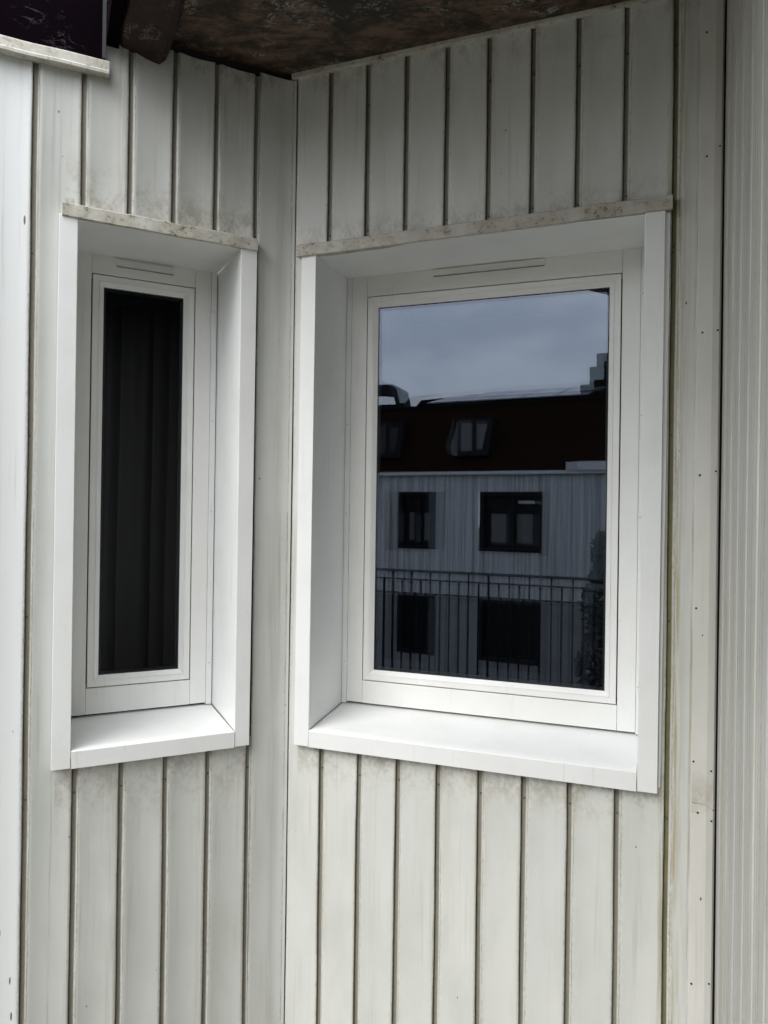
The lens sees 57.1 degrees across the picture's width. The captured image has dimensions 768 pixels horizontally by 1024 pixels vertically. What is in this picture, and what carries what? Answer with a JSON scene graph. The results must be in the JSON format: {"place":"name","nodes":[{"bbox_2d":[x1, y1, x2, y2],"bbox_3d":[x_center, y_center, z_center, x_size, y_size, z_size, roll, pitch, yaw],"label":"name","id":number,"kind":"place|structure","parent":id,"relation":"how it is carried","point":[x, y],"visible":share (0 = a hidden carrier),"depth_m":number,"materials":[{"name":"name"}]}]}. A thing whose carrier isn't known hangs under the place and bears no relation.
{"place":"outdoors","nodes":[
{"label":"outdoors","id":0,"kind":"place"},
{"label":"balcony floor","id":1,"kind":"structure","parent":0,"visible":0},
{"bbox_2d":[0,44,296,1023],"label":"clad wall","id":2,"kind":"structure","parent":1,"relation":"on","point":[152,890],"depth_m":2.01,"materials":[{"name":"paint"}]},
{"bbox_2d":[0,0,108,78],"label":"window","id":3,"kind":"structure","parent":2,"relation":"attached to","point":[69,35],"depth_m":1.90,"materials":[{"name":"black glass"}]},
{"bbox_2d":[51,202,257,770],"bbox_3d":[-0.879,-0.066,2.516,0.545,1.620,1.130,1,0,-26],"label":"casement window","id":4,"kind":"structure","parent":2,"relation":"attached to","point":[154,458],"depth_m":2.23,"materials":[{"name":"white wood"}]},
{"bbox_2d":[284,0,726,1023],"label":"clad wall","id":5,"kind":"structure","parent":1,"relation":"on","point":[418,892],"depth_m":1.95,"materials":[{"name":"paint"}]},
{"bbox_2d":[106,0,629,79],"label":"porch ceiling","id":6,"kind":"structure","parent":5,"relation":"on","point":[286,39],"depth_m":1.96,"materials":[{"name":"brown wood"}]},
{"bbox_2d":[294,195,672,793],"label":"casement window","id":7,"kind":"structure","parent":5,"relation":"attached to","point":[481,483],"depth_m":2.36,"materials":[{"name":"white wood"}]},
{"bbox_2d":[714,0,767,1023],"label":"clad wall","id":8,"kind":"structure","parent":1,"relation":"on","point":[741,962],"depth_m":1.42,"materials":[{"name":"paint"}]}
]}

